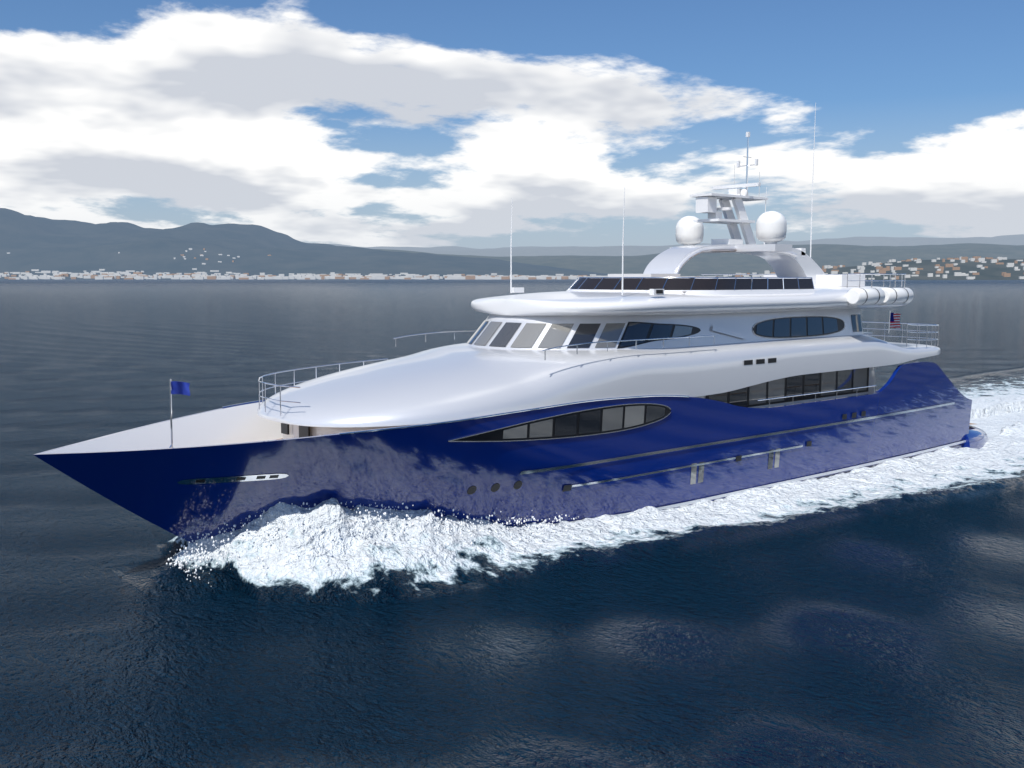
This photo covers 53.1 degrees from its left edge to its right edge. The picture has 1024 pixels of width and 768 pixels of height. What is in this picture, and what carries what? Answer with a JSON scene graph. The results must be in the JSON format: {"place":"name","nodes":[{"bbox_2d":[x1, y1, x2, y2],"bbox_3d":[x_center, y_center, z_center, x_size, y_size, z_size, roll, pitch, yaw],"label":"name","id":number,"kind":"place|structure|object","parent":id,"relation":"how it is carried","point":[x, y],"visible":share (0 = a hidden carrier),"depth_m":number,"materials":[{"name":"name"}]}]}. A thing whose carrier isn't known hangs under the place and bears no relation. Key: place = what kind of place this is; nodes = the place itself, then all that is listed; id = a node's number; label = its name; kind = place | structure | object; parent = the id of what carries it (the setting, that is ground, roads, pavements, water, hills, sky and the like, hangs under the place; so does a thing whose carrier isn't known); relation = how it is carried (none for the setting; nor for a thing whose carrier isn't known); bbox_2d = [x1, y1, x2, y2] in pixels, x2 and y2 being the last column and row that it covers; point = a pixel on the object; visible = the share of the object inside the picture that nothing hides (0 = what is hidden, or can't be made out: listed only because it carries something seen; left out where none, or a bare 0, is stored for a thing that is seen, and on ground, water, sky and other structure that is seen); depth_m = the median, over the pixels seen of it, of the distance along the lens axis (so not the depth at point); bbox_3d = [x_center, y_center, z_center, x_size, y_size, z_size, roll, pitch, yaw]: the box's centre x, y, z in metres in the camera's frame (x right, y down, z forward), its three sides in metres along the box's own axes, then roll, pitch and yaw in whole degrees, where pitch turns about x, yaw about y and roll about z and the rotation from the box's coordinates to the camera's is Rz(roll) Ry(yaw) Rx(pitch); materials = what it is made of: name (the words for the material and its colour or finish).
{"place":"outdoors","nodes":[
{"label":"outdoors","id":0,"kind":"place"},
{"bbox_2d":[0,208,607,279],"bbox_3d":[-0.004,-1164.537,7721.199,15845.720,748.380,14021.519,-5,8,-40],"label":"coast hills","id":1,"kind":"structure","parent":0,"point":[28,242],"depth_m":6937.59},
{"bbox_2d":[0,248,722,279],"bbox_3d":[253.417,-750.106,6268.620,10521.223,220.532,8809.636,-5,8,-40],"label":"white town buildings","id":2,"kind":"structure","parent":1,"relation":"on","point":[204,275],"depth_m":6208.81,"materials":[{"name":"white"}]},
{"bbox_2d":[0,280,1023,767],"bbox_3d":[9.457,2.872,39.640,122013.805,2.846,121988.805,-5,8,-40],"label":"sea water","id":3,"kind":"structure","parent":0,"point":[864,616],"depth_m":25.74,"materials":[{"name":"blue liquid"}]},
{"bbox_2d":[166,501,589,586],"bbox_3d":[-3.180,3.806,28.310,12.056,2.162,2.956,-2,6,-22],"label":"bow spray","id":4,"kind":"object","parent":3,"relation":"on","point":[228,539],"visible":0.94,"depth_m":27.54,"materials":[{"name":"white liquid"}]},
{"bbox_2d":[33,105,987,542],"label":"yacht","id":5,"kind":"object","parent":3,"relation":"on","point":[659,383],"visible":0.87,"depth_m":32.88,"materials":[{"name":"blue"}]},
{"bbox_2d":[0,0,1023,248],"label":"sky","id":6,"kind":"structure","parent":0,"point":[358,123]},
{"bbox_2d":[149,228,1023,275],"bbox_3d":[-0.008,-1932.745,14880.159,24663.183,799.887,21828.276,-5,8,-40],"label":"hills","id":7,"kind":"structure","parent":0,"point":[821,256],"depth_m":13827.82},
{"bbox_2d":[330,234,1023,256],"bbox_3d":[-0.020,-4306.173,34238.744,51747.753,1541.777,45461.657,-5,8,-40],"label":"mountains","id":8,"kind":"structure","parent":0,"point":[1018,239],"depth_m":34164.79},
{"bbox_2d":[729,259,1023,279],"bbox_3d":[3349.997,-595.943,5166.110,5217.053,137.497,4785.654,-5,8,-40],"label":"hillside","id":9,"kind":"structure","parent":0,"point":[992,271],"depth_m":4638.69,"materials":[{"name":"grey"}]},
{"bbox_2d":[723,257,1023,279],"bbox_3d":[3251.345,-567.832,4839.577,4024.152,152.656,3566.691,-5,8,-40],"label":"houses","id":10,"kind":"structure","parent":9,"relation":"on","point":[862,268],"depth_m":4722.56,"materials":[{"name":"white"}]},
{"bbox_2d":[735,256,1023,278],"bbox_3d":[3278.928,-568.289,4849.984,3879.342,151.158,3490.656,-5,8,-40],"label":"ochre town","id":11,"kind":"object","parent":9,"relation":"on","point":[881,269],"visible":0.5,"depth_m":4732.95}
]}

